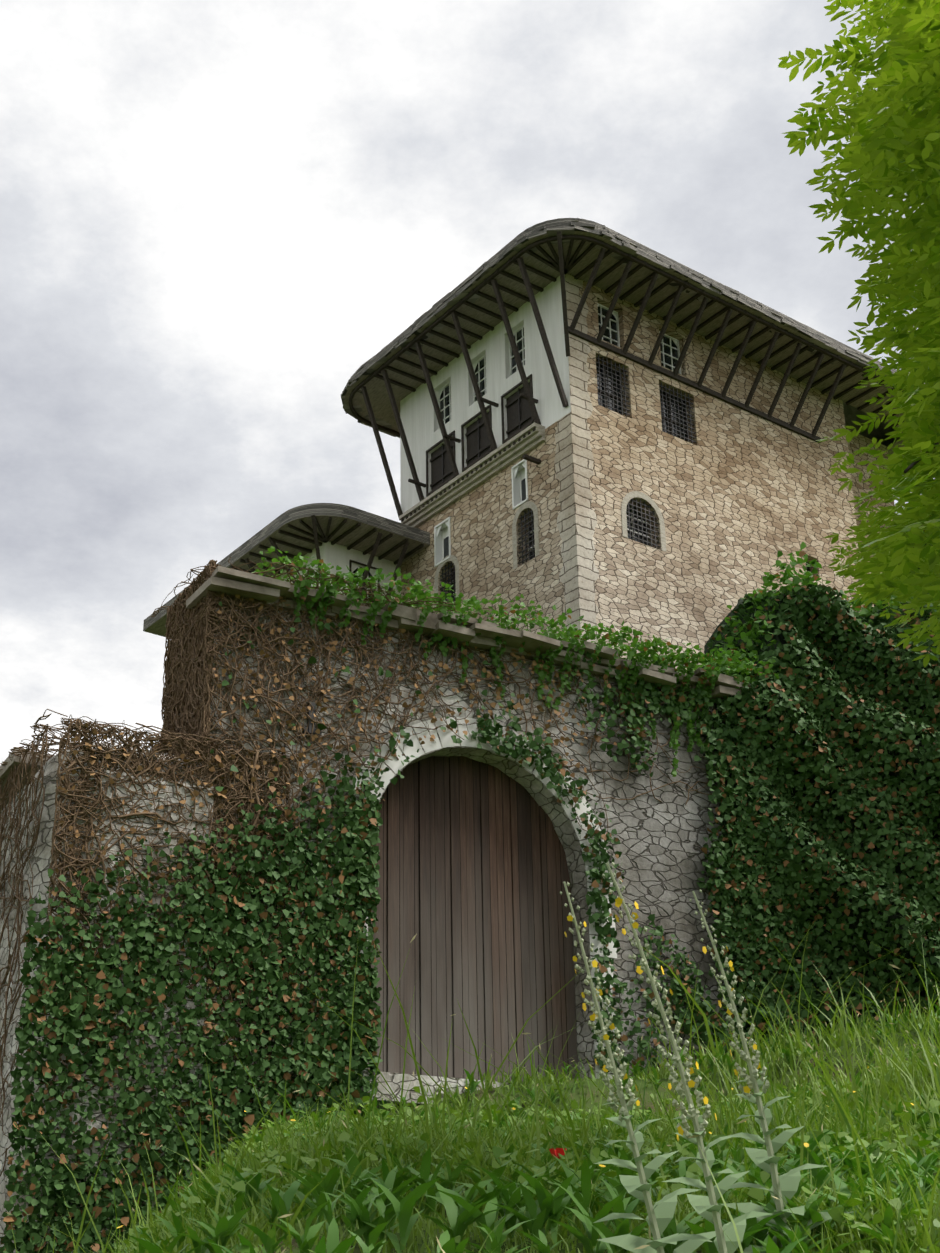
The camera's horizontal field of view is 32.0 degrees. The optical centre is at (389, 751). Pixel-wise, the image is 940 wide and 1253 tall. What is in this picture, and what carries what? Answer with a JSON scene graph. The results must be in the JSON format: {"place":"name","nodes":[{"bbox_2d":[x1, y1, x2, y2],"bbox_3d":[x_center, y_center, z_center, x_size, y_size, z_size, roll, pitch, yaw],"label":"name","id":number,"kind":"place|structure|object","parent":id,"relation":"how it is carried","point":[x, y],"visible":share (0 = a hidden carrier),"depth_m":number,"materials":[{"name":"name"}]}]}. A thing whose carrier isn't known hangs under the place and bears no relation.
{"place":"outdoors","nodes":[
{"label":"outdoors","id":0,"kind":"place"},
{"bbox_2d":[0,0,933,764],"label":"sky","id":1,"kind":"structure","parent":0,"point":[214,214],"materials":[{"name":"white"}]},
{"bbox_2d":[11,915,939,1252],"bbox_3d":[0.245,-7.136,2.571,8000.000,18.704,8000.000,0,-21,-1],"label":"ground","id":2,"kind":"structure","parent":0,"point":[576,1095],"depth_m":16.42,"materials":[{"name":"green plant"}]},
{"bbox_2d":[143,503,429,636],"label":"house wing","id":3,"kind":"structure","parent":2,"relation":"on","point":[353,539],"depth_m":42.89,"materials":[{"name":"grey wood"}]},
{"bbox_2d":[0,566,764,1252],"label":"gate wall","id":4,"kind":"structure","parent":2,"relation":"on","point":[662,856],"depth_m":18.01,"materials":[{"name":"grey stone"}]},
{"bbox_2d":[0,557,715,1234],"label":"dry vines","id":5,"kind":"object","parent":4,"relation":"on","point":[192,653],"visible":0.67,"depth_m":16.75,"materials":[{"name":"brown plant"}]},
{"bbox_2d":[0,594,788,1252],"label":"ivy","id":6,"kind":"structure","parent":4,"relation":"on","point":[66,1004],"depth_m":15.71,"materials":[{"name":"green plant"}]},
{"bbox_2d":[46,592,592,1018],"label":"dry leaves","id":7,"kind":"object","parent":6,"relation":"attached to","point":[357,738],"visible":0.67,"depth_m":17.04,"materials":[{"name":"brown plant"}]},
{"bbox_2d":[368,756,577,1081],"bbox_3d":[0.826,1.762,17.768,2.709,3.660,0.067,10,-23,-25],"label":"gate door","id":8,"kind":"structure","parent":4,"relation":"in","point":[473,869],"depth_m":17.75,"materials":[{"name":"brown wood"}]},
{"bbox_2d":[250,546,780,779],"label":"ivy","id":9,"kind":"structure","parent":4,"relation":"on","point":[642,647],"depth_m":18.75,"materials":[{"name":"green plant"}]},
{"bbox_2d":[6,924,939,1252],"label":"grass seed heads","id":10,"kind":"object","parent":2,"relation":"on","point":[614,1092],"depth_m":7.55,"materials":[{"name":"plant"}]},
{"bbox_2d":[95,1004,939,1252],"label":"weed leaves","id":11,"kind":"object","parent":2,"relation":"on","point":[391,1205],"visible":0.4,"depth_m":5.89,"materials":[{"name":"green plant"}]},
{"bbox_2d":[118,1052,924,1252],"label":"flower stems","id":12,"kind":"object","parent":2,"relation":"on","point":[504,1135],"visible":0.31,"depth_m":6.50,"materials":[{"name":"green plant"}]},
{"bbox_2d":[117,1066,913,1227],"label":"yellow flowers","id":13,"kind":"object","parent":12,"relation":"attached to","point":[805,1144],"visible":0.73,"depth_m":7.64,"materials":[{"name":"yellow plant"}]},
{"bbox_2d":[114,1054,939,1252],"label":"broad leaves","id":14,"kind":"object","parent":2,"relation":"on","point":[694,1169],"visible":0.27,"depth_m":7.73,"materials":[{"name":"green plant"}]},
{"bbox_2d":[549,1148,566,1177],"bbox_3d":[0.770,1.936,7.457,0.068,0.244,0.068,7,-21,-17],"label":"poppy flower","id":15,"kind":"object","parent":2,"relation":"on","point":[556,1151],"visible":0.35,"depth_m":7.47,"materials":[{"name":"red plant"}]},
{"bbox_2d":[361,231,894,672],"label":"tower house","id":16,"kind":"structure","parent":2,"relation":"on","point":[594,455],"depth_m":41.10,"materials":[{"name":"beige stone"}]},
{"bbox_2d":[341,218,934,469],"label":"tower roof","id":17,"kind":"structure","parent":16,"relation":"attached to","point":[471,301],"depth_m":42.34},
{"bbox_2d":[560,882,715,1252],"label":"mullein","id":18,"kind":"object","parent":2,"relation":"on","point":[660,1213],"visible":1,"depth_m":5.08,"materials":[{"name":"green plant"}]},
{"bbox_2d":[602,862,771,1252],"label":"mullein","id":19,"kind":"object","parent":2,"relation":"on","point":[700,1204],"visible":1,"depth_m":4.68,"materials":[{"name":"green plant"}]},
{"bbox_2d":[689,889,855,1252],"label":"mullein","id":20,"kind":"object","parent":2,"relation":"on","point":[785,1184],"visible":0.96,"depth_m":5.48,"materials":[{"name":"green plant"}]},
{"bbox_2d":[688,515,939,1056],"bbox_3d":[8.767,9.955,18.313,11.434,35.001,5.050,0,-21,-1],"label":"ivy","id":21,"kind":"object","parent":2,"relation":"on","point":[756,779],"depth_m":19.43,"materials":[{"name":"green plant"}]},
{"bbox_2d":[681,514,938,683],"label":"ivy leaves","id":22,"kind":"object","parent":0,"point":[807,578],"visible":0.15,"depth_m":21.00,"materials":[{"name":"green plant"}]},
{"bbox_2d":[778,0,939,667],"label":"tree","id":23,"kind":"object","parent":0,"point":[893,149],"depth_m":7.14,"materials":[{"name":"green plant"}]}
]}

